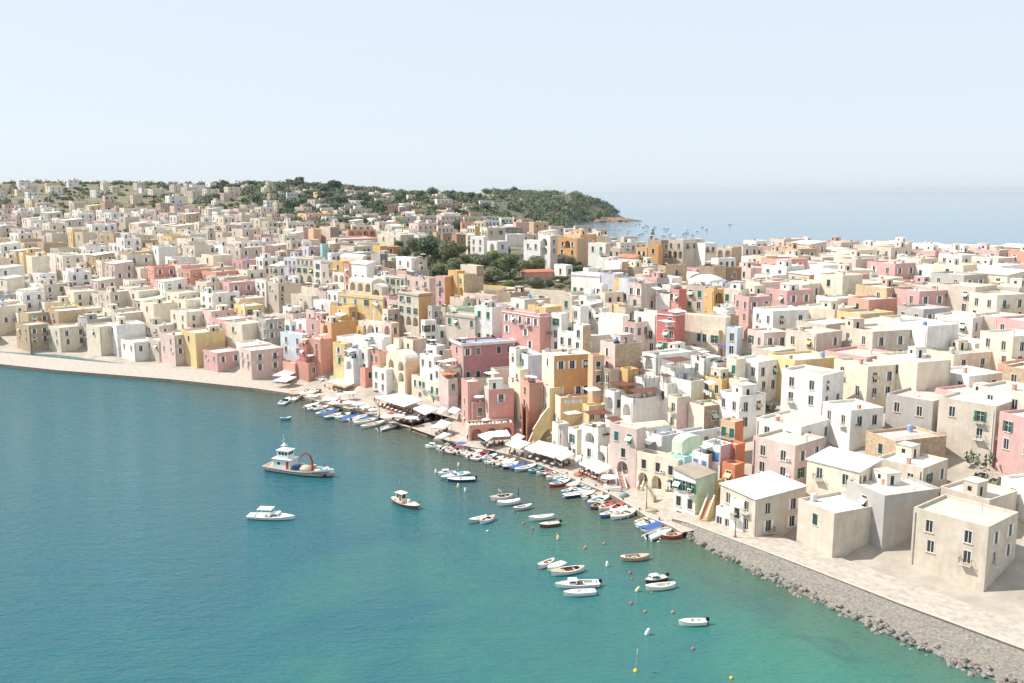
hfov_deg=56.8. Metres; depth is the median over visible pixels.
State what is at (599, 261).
house
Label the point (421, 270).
house
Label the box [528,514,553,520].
rowing boat
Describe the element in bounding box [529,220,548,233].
house
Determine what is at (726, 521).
window
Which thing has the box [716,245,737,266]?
house
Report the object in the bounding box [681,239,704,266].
house
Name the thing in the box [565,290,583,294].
house
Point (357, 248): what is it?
house
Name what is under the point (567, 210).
tree
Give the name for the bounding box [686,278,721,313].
house
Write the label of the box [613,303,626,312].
house
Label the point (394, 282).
house
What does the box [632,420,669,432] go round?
house
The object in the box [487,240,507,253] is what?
house
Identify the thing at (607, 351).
window
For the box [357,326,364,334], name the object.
house
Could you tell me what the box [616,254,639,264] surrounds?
house
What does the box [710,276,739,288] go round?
house
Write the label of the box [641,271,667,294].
house
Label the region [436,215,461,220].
house
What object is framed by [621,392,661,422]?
house
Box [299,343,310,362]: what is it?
house
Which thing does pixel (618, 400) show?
window
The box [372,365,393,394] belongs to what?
house
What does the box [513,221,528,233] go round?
house
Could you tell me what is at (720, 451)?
house
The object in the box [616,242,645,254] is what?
house
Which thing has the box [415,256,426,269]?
house
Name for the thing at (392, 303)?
house
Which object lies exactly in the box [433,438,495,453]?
landing
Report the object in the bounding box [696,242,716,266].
house
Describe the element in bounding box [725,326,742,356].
house
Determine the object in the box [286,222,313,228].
house
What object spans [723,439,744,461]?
house
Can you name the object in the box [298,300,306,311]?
house
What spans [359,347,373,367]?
house
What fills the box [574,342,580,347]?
window
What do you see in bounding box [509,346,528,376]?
house
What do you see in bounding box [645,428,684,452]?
house
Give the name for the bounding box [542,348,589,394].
house
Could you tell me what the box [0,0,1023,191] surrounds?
sky
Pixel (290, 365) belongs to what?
house
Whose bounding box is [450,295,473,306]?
house
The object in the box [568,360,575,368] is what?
window
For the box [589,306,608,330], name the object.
house
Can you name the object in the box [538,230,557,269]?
house
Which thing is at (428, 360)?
house
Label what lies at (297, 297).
house
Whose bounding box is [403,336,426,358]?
house
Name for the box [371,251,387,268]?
house
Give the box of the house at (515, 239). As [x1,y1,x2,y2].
[505,232,524,245]
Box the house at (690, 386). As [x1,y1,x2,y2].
[674,373,704,400]
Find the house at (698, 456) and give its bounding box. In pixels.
[692,449,711,469]
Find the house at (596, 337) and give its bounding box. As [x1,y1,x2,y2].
[591,331,609,352]
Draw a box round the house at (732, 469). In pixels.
[722,459,744,481]
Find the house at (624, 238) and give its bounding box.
[621,236,637,241]
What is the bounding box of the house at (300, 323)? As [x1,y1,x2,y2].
[295,318,305,332]
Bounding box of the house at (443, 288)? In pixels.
[435,275,451,305]
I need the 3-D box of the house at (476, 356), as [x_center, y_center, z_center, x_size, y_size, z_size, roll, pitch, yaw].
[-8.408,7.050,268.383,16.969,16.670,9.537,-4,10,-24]
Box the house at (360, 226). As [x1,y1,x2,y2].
[350,225,370,228]
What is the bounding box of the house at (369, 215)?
[356,214,378,217]
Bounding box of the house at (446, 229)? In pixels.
[436,226,453,232]
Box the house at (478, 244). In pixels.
[470,236,488,254]
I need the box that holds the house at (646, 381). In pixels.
[633,372,659,396]
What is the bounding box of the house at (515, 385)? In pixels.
[508,377,519,422]
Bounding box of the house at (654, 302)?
[651,295,657,310]
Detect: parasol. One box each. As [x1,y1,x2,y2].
[323,397,337,405]
[329,401,339,408]
[334,313,345,322]
[342,401,355,409]
[343,391,355,397]
[352,402,363,411]
[380,415,393,418]
[393,414,404,416]
[404,416,418,425]
[601,474,616,479]
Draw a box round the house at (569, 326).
[568,320,571,330]
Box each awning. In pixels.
[273,370,294,376]
[273,375,296,382]
[327,379,354,391]
[375,393,422,406]
[413,404,438,414]
[431,419,451,430]
[435,406,446,418]
[435,432,450,443]
[448,406,460,422]
[478,431,493,440]
[492,430,509,441]
[505,438,530,453]
[511,433,524,447]
[524,440,568,460]
[556,449,574,460]
[573,455,581,468]
[579,458,611,473]
[645,438,654,444]
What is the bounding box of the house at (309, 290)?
[301,281,328,294]
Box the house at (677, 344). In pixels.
[667,341,705,354]
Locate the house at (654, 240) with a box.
[648,237,668,263]
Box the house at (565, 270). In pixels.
[554,264,572,282]
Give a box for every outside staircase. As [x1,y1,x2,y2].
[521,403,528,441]
[528,408,544,444]
[559,429,567,446]
[608,444,626,489]
[636,477,644,490]
[645,482,656,502]
[699,493,714,521]
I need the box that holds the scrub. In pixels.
[0,179,1000,485]
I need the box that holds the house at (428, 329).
[421,319,436,343]
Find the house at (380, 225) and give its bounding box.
[376,222,396,230]
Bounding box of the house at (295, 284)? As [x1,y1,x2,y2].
[284,276,311,304]
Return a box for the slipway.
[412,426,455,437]
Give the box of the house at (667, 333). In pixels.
[656,308,685,349]
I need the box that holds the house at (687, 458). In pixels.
[674,452,691,464]
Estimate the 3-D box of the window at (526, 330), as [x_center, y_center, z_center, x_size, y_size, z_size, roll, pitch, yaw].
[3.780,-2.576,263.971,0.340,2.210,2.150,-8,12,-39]
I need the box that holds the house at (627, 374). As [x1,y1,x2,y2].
[620,366,637,394]
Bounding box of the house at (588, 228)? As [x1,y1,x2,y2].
[573,226,590,232]
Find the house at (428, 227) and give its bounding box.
[409,220,437,235]
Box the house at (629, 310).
[618,304,640,319]
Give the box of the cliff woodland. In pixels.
[486,188,619,227]
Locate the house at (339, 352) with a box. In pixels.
[333,341,351,380]
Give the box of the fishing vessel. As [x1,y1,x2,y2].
[262,437,333,476]
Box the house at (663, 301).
[657,291,669,310]
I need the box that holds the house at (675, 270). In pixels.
[658,263,686,281]
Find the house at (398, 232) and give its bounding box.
[387,231,407,234]
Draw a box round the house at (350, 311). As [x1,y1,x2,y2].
[330,302,357,321]
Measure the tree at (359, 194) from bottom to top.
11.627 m
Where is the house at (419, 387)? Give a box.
[411,373,426,398]
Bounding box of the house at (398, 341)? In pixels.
[393,335,411,349]
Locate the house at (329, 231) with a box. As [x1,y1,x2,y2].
[320,225,338,243]
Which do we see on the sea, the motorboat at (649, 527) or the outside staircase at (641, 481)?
the motorboat at (649, 527)
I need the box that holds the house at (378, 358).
[370,348,387,384]
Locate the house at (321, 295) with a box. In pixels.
[318,288,332,299]
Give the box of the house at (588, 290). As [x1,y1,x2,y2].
[584,288,593,294]
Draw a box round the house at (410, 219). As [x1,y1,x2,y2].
[394,215,416,222]
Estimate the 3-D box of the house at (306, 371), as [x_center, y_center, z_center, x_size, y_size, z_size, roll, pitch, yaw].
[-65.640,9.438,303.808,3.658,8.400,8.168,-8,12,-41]
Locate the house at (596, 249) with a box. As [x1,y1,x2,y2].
[588,241,609,266]
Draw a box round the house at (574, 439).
[568,425,581,455]
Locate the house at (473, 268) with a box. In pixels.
[460,264,483,274]
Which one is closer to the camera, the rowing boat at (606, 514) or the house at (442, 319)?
the rowing boat at (606, 514)
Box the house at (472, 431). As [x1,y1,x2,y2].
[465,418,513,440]
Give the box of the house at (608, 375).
[598,365,619,402]
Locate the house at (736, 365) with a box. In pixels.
[726,356,745,377]
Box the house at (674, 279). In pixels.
[666,275,681,285]
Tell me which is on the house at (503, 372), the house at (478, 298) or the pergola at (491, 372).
the pergola at (491, 372)
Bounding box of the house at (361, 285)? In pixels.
[349,277,383,294]
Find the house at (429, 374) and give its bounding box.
[426,367,433,399]
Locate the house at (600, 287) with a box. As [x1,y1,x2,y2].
[594,283,607,293]
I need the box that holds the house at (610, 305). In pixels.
[605,302,621,312]
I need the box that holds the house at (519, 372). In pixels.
[512,366,529,381]
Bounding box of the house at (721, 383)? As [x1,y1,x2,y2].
[701,367,733,400]
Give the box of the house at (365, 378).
[360,366,371,387]
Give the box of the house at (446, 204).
[436,203,459,207]
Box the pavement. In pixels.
[412,419,525,450]
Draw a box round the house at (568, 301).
[562,294,578,321]
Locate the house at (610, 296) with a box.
[598,291,622,306]
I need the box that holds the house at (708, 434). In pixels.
[655,425,719,440]
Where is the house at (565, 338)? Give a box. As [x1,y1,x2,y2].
[557,330,573,348]
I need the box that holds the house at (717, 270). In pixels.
[699,263,725,278]
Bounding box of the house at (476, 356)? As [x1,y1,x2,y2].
[449,335,516,377]
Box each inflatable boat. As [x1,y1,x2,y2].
[375,424,397,431]
[436,441,453,451]
[641,527,671,540]
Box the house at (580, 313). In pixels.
[572,304,588,330]
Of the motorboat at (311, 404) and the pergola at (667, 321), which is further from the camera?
the motorboat at (311, 404)
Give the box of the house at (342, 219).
[328,216,361,222]
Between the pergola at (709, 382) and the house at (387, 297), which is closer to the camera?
the pergola at (709, 382)
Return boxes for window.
[361,353,365,359]
[392,327,397,333]
[406,296,410,303]
[413,308,417,314]
[413,379,417,387]
[424,325,430,332]
[430,324,436,331]
[434,310,437,317]
[435,387,438,395]
[451,383,455,390]
[464,348,470,355]
[466,371,470,377]
[476,347,480,354]
[476,370,480,376]
[477,310,480,317]
[477,407,482,415]
[486,311,489,318]
[496,346,500,353]
[497,394,504,402]
[504,325,508,332]
[518,316,522,323]
[523,328,527,335]
[527,340,532,348]
[533,318,537,326]
[553,318,558,325]
[553,329,556,337]
[553,341,556,348]
[557,361,564,369]
[559,336,564,344]
[564,300,567,307]
[567,338,572,345]
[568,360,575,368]
[569,433,574,443]
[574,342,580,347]
[574,385,581,393]
[575,329,580,337]
[582,359,587,367]
[582,385,587,393]
[586,447,591,457]
[595,361,600,369]
[595,374,600,383]
[605,347,609,356]
[613,430,618,441]
[616,399,620,408]
[620,447,625,458]
[622,461,627,470]
[626,433,631,444]
[628,287,633,294]
[636,288,640,295]
[637,327,641,335]
[640,458,646,469]
[644,326,647,334]
[648,342,653,350]
[654,461,660,472]
[660,390,664,399]
[662,342,667,349]
[667,317,672,325]
[667,465,673,476]
[668,330,673,338]
[669,293,674,300]
[670,416,673,426]
[671,402,674,412]
[673,478,681,490]
[675,495,681,506]
[681,480,689,492]
[686,482,695,494]
[686,498,692,510]
[687,301,691,308]
[694,362,698,372]
[696,301,700,309]
[697,290,701,297]
[697,333,700,341]
[701,333,707,342]
[701,460,706,466]
[704,382,708,391]
[706,449,714,461]
[710,335,717,343]
[711,410,716,420]
[713,384,718,394]
[713,451,719,463]
[716,515,721,523]
[721,425,726,436]
[724,517,728,525]
[725,293,729,301]
[725,469,731,480]
[728,345,733,353]
[728,427,734,438]
[729,332,734,341]
[730,364,735,374]
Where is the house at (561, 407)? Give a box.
[554,393,587,426]
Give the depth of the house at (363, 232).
535.93 m
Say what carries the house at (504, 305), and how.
on the hillside
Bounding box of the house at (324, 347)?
[303,335,332,377]
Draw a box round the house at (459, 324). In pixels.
[445,311,476,348]
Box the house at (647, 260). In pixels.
[641,257,658,265]
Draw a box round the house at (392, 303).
[387,299,397,307]
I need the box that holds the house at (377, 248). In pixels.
[373,245,386,252]
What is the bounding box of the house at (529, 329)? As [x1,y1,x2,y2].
[502,308,550,353]
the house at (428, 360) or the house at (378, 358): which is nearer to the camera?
the house at (428, 360)
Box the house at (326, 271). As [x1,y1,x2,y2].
[321,260,334,285]
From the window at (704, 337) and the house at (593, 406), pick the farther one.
the window at (704, 337)
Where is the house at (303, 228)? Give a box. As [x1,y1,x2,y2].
[296,223,310,238]
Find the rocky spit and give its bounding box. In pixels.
[592,217,640,222]
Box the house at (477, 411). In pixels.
[471,397,484,419]
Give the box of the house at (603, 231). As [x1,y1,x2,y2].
[592,225,606,234]
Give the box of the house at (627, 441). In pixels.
[609,421,645,488]
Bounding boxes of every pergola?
[439,371,455,378]
[440,358,456,365]
[483,371,497,373]
[564,410,582,423]
[582,387,601,400]
[583,409,613,423]
[606,416,622,421]
[611,381,642,396]
[627,387,660,403]
[633,369,654,380]
[657,320,676,325]
[660,356,691,370]
[660,374,671,387]
[668,308,687,321]
[703,380,716,392]
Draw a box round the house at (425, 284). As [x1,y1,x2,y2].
[405,270,437,304]
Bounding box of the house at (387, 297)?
[384,295,397,308]
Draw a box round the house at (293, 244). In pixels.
[286,236,301,248]
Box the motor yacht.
[246,506,294,519]
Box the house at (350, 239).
[326,236,377,243]
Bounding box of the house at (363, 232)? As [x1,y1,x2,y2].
[347,226,375,237]
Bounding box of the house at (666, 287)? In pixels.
[662,282,680,292]
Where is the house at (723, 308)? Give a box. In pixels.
[713,303,734,313]
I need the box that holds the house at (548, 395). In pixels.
[543,384,560,431]
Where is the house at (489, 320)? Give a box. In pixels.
[474,299,502,336]
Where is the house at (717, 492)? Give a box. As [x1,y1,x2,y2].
[715,478,723,509]
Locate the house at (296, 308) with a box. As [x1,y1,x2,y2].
[283,300,300,319]
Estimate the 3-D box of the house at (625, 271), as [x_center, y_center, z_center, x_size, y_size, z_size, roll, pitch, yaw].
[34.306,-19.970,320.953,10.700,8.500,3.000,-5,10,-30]
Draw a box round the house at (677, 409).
[667,393,689,429]
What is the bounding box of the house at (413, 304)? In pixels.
[397,285,431,336]
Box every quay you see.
[0,352,453,430]
[496,445,715,532]
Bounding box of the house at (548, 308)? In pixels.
[528,302,561,321]
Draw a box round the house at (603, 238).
[595,231,609,242]
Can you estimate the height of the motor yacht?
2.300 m
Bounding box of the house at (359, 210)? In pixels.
[350,209,370,212]
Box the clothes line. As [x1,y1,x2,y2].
[564,399,581,404]
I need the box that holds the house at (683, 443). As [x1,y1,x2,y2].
[672,432,703,454]
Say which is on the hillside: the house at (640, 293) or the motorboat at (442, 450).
the house at (640, 293)
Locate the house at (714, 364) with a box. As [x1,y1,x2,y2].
[709,352,726,374]
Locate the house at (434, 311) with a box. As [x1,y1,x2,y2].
[428,305,440,324]
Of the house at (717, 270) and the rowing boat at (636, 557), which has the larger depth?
the house at (717, 270)
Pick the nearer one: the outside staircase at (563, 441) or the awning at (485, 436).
the outside staircase at (563, 441)
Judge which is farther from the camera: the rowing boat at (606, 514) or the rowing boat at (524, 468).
the rowing boat at (524, 468)
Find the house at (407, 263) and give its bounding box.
[396,256,417,270]
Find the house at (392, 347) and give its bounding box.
[386,344,398,351]
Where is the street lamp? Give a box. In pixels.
[734,511,736,537]
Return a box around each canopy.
[593,422,604,432]
[700,445,711,457]
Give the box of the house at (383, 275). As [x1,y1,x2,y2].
[374,271,390,283]
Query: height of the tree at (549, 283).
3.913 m
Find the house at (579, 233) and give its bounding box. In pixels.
[563,229,593,265]
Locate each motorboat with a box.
[277,396,290,405]
[289,396,298,401]
[302,402,319,407]
[304,404,321,410]
[317,409,338,416]
[334,412,349,418]
[337,413,358,421]
[347,414,367,421]
[359,415,371,419]
[425,442,441,448]
[438,469,455,475]
[440,443,458,452]
[440,471,470,479]
[445,445,462,454]
[447,476,476,481]
[453,441,467,451]
[455,448,472,455]
[462,448,477,456]
[465,449,482,459]
[470,449,489,461]
[484,455,503,464]
[492,457,507,466]
[499,457,515,465]
[508,462,526,470]
[539,519,561,527]
[547,560,566,570]
[555,577,601,588]
[562,490,589,498]
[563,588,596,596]
[572,485,584,491]
[580,490,595,497]
[588,493,602,498]
[616,504,627,513]
[635,519,654,527]
[640,519,663,532]
[645,572,668,583]
[679,617,709,625]
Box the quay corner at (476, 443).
[462,437,511,449]
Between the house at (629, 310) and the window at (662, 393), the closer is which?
the window at (662, 393)
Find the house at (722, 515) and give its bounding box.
[715,504,728,525]
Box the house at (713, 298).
[704,288,723,313]
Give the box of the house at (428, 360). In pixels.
[420,352,441,376]
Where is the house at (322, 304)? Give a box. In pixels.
[313,299,337,315]
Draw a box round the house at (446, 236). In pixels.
[441,233,454,240]
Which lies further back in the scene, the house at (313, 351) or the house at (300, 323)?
the house at (300, 323)
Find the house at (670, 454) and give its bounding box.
[667,452,684,458]
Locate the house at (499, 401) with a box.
[484,377,513,421]
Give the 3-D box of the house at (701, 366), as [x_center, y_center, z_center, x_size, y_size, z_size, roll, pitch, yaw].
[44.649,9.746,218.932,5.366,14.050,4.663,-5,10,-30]
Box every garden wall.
[484,285,511,289]
[512,287,565,305]
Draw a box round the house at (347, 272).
[344,263,351,289]
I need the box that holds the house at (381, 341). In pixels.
[366,333,390,349]
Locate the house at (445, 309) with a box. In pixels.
[441,305,456,312]
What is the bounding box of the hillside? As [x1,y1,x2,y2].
[0,183,1023,622]
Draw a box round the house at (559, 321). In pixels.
[551,312,567,349]
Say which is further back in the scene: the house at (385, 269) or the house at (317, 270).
the house at (317, 270)
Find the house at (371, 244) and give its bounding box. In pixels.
[355,242,378,251]
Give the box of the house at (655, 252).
[648,244,662,264]
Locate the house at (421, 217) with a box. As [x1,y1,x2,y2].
[417,215,435,220]
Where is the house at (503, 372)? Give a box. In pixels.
[491,365,508,383]
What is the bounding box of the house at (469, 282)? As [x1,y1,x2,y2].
[458,273,483,297]
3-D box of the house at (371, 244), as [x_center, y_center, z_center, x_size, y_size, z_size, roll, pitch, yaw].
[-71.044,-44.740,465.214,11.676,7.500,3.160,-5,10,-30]
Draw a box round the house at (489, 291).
[478,289,495,294]
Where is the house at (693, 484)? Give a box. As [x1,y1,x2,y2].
[672,461,716,514]
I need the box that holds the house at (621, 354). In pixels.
[600,332,640,374]
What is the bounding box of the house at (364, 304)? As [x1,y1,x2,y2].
[338,292,385,320]
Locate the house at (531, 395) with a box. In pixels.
[520,377,542,435]
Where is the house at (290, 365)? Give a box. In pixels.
[283,360,297,378]
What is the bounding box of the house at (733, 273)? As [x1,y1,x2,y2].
[726,266,741,280]
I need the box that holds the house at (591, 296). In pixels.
[579,293,598,304]
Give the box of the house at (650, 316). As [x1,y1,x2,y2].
[634,303,656,350]
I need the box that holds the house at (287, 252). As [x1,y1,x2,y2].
[279,249,301,256]
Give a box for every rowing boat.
[280,416,290,419]
[313,405,328,411]
[315,407,333,415]
[324,412,340,419]
[353,417,378,424]
[360,420,384,428]
[469,515,486,522]
[479,514,494,523]
[481,453,496,460]
[489,489,512,500]
[497,498,520,505]
[502,461,518,469]
[513,503,531,510]
[514,463,535,471]
[528,466,542,473]
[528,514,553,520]
[536,470,551,474]
[537,558,554,568]
[542,471,556,476]
[546,473,561,479]
[549,479,568,486]
[550,565,584,575]
[552,475,566,481]
[561,488,572,494]
[565,479,580,488]
[583,491,602,499]
[587,494,608,504]
[590,501,604,509]
[598,502,612,511]
[599,508,617,517]
[602,499,612,506]
[604,484,620,491]
[610,501,623,508]
[610,508,635,519]
[620,553,649,561]
[634,517,648,522]
[645,582,675,590]
[662,532,683,538]
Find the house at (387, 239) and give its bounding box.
[378,233,413,250]
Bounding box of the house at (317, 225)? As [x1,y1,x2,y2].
[314,223,329,228]
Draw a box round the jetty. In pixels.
[390,413,450,430]
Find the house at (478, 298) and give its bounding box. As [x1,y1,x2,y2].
[463,292,498,305]
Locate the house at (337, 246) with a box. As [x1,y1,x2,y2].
[328,243,354,252]
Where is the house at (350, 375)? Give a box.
[344,351,356,386]
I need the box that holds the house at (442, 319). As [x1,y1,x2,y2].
[440,313,445,325]
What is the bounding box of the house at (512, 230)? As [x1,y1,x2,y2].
[505,224,522,233]
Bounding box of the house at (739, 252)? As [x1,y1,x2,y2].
[730,246,741,265]
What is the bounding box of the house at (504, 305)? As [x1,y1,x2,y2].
[496,302,510,308]
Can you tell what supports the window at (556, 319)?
in the house at (559, 321)
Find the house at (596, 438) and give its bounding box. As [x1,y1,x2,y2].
[581,421,609,461]
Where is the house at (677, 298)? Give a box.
[669,282,685,310]
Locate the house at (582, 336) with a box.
[573,323,590,352]
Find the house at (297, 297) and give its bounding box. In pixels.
[291,293,318,308]
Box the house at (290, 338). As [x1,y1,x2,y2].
[280,331,307,360]
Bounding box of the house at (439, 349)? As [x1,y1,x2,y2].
[426,343,445,363]
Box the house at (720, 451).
[702,438,731,480]
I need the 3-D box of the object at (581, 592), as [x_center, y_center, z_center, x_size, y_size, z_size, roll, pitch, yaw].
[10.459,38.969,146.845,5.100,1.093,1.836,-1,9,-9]
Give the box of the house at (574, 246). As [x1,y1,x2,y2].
[557,236,586,266]
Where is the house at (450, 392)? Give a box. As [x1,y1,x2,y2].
[443,376,457,415]
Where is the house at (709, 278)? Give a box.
[688,274,725,283]
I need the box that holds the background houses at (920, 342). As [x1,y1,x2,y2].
[0,178,1023,591]
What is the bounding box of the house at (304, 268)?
[296,255,322,284]
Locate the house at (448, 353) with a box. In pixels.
[425,346,451,364]
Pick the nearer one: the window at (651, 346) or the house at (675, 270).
the window at (651, 346)
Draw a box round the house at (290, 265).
[284,251,298,280]
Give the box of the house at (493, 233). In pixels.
[482,226,504,240]
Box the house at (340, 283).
[333,272,343,289]
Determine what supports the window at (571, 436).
in the house at (574, 439)
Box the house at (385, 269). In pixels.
[374,267,395,274]
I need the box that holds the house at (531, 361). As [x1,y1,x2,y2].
[521,349,541,380]
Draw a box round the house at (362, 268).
[351,260,374,277]
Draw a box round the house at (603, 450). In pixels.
[582,441,609,463]
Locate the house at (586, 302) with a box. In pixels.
[583,299,602,306]
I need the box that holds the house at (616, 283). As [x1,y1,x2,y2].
[614,274,630,301]
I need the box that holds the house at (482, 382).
[474,376,490,393]
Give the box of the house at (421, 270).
[396,264,428,275]
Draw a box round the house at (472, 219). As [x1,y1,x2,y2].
[463,217,483,221]
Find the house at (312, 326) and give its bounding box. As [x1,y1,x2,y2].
[306,312,328,335]
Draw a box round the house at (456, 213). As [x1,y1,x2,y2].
[441,212,460,214]
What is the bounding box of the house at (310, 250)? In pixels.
[302,246,319,255]
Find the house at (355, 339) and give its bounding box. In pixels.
[337,331,372,346]
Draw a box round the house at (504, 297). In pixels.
[495,286,529,302]
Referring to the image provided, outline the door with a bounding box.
[657,477,660,488]
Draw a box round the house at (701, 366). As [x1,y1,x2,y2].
[691,353,721,378]
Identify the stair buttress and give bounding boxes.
[533,406,549,442]
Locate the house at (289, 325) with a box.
[284,320,294,331]
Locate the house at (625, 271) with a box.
[599,269,628,274]
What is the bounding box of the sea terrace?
[672,512,1023,650]
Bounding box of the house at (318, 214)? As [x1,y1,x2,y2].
[298,212,333,219]
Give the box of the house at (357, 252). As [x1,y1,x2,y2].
[340,251,374,255]
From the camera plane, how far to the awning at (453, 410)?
253.19 m
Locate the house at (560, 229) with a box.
[548,226,563,234]
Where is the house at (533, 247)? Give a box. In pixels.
[524,240,544,260]
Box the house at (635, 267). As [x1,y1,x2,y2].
[628,260,657,276]
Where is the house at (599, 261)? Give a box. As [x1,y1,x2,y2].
[595,255,617,269]
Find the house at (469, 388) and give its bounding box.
[460,377,478,426]
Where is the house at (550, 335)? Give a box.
[546,322,552,349]
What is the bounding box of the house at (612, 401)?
[605,388,624,423]
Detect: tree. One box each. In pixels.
[211,193,220,198]
[220,180,230,185]
[246,180,257,183]
[250,195,261,201]
[268,189,279,192]
[283,200,292,208]
[290,199,302,206]
[292,181,301,185]
[293,177,303,182]
[304,189,319,194]
[309,182,318,187]
[314,191,329,197]
[319,185,328,191]
[327,179,339,188]
[333,194,350,203]
[333,202,346,209]
[355,192,367,199]
[361,195,369,200]
[373,200,382,208]
[376,204,387,212]
[394,193,404,200]
[394,240,403,246]
[399,246,411,255]
[406,237,423,251]
[413,251,425,256]
[416,190,424,196]
[416,234,442,260]
[418,195,429,199]
[427,187,438,193]
[431,263,445,273]
[431,267,443,275]
[432,253,444,262]
[437,239,460,264]
[444,267,456,274]
[445,192,457,200]
[446,257,464,269]
[452,219,460,229]
[456,198,467,202]
[457,244,467,253]
[461,254,473,262]
[468,253,491,264]
[469,205,480,211]
[478,202,490,209]
[481,188,489,193]
[483,267,503,281]
[487,251,499,260]
[489,259,503,271]
[494,194,503,198]
[497,254,519,280]
[500,275,513,280]
[503,280,515,286]
[514,260,533,273]
[521,276,542,288]
[524,211,532,217]
[528,255,545,268]
[531,283,545,288]
[544,279,554,286]
[551,276,569,279]
[553,283,566,288]
[557,254,575,264]
[561,206,572,215]
[572,265,580,271]
[573,264,585,271]
[596,211,601,218]
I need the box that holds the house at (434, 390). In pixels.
[428,381,439,404]
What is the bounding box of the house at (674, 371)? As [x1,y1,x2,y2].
[660,363,695,383]
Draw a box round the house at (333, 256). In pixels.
[328,253,339,259]
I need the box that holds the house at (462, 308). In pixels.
[451,305,473,312]
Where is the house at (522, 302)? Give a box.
[511,294,549,309]
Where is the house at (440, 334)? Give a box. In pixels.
[436,325,445,345]
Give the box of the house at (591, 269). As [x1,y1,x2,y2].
[583,267,601,271]
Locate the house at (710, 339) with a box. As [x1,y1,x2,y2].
[700,328,722,356]
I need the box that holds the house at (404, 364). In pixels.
[386,349,419,394]
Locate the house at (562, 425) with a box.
[552,420,568,444]
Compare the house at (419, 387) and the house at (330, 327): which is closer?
the house at (419, 387)
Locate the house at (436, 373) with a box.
[434,363,451,402]
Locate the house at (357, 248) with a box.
[340,245,370,251]
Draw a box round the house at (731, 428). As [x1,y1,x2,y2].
[717,417,743,441]
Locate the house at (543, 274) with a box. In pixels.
[519,269,553,281]
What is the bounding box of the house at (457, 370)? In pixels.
[439,367,460,406]
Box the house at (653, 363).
[642,348,692,376]
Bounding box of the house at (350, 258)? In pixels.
[340,253,370,262]
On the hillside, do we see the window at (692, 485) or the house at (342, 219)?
the house at (342, 219)
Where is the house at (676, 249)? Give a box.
[668,239,686,263]
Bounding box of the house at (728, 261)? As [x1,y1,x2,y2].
[711,256,735,266]
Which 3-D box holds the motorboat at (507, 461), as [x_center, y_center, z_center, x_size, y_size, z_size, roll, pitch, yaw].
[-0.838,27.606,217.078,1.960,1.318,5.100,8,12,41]
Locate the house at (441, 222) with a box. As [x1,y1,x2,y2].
[436,219,455,225]
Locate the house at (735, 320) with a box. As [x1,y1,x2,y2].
[709,310,738,325]
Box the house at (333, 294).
[327,289,348,301]
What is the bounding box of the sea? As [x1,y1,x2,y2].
[0,192,1023,682]
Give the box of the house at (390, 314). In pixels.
[382,308,398,321]
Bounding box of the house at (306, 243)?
[301,240,311,246]
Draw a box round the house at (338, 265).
[332,260,348,281]
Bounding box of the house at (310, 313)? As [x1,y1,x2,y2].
[306,307,324,317]
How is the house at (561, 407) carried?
on the hillside
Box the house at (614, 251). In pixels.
[610,247,623,256]
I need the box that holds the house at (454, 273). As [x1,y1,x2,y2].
[448,269,464,295]
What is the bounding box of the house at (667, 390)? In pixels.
[658,380,675,421]
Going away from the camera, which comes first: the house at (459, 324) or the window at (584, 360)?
the window at (584, 360)
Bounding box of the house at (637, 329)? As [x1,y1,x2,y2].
[624,317,647,353]
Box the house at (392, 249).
[387,245,401,255]
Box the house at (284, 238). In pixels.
[281,234,295,242]
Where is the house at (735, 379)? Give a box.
[729,377,748,388]
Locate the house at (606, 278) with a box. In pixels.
[600,271,623,290]
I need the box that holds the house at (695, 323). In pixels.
[684,312,730,356]
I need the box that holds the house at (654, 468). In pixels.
[636,448,681,498]
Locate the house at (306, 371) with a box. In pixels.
[295,359,315,381]
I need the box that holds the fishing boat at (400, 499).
[391,482,420,509]
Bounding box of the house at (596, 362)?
[587,353,604,402]
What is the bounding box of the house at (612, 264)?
[605,255,628,269]
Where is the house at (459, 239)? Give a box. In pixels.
[452,234,466,244]
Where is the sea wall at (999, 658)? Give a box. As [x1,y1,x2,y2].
[672,519,1023,682]
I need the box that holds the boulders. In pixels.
[685,531,1022,682]
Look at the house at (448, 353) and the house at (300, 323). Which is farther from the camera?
the house at (300, 323)
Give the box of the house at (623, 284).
[619,277,636,305]
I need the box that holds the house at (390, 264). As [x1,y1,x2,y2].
[375,261,395,271]
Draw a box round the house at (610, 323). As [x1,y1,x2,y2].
[598,312,629,338]
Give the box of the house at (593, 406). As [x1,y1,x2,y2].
[582,402,604,423]
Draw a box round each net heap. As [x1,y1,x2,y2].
[574,472,581,476]
[619,493,628,497]
[645,508,658,512]
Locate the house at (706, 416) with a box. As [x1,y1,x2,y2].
[688,399,718,428]
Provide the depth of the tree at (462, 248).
432.21 m
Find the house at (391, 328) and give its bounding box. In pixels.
[383,321,398,343]
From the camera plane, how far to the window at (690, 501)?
179.23 m
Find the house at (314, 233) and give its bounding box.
[308,227,320,243]
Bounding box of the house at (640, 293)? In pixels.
[628,276,655,309]
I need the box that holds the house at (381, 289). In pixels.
[370,283,388,295]
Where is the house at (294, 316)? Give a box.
[286,311,305,320]
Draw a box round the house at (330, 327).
[319,316,357,341]
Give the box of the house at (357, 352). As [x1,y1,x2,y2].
[346,344,367,385]
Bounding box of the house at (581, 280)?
[570,271,599,290]
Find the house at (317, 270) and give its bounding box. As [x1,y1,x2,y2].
[313,258,328,285]
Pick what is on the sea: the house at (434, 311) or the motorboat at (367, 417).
the motorboat at (367, 417)
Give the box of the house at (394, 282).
[385,273,413,294]
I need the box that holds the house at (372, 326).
[358,319,382,334]
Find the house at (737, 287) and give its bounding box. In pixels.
[723,280,748,312]
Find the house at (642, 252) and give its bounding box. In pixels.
[636,247,647,261]
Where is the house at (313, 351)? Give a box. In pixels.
[311,348,317,376]

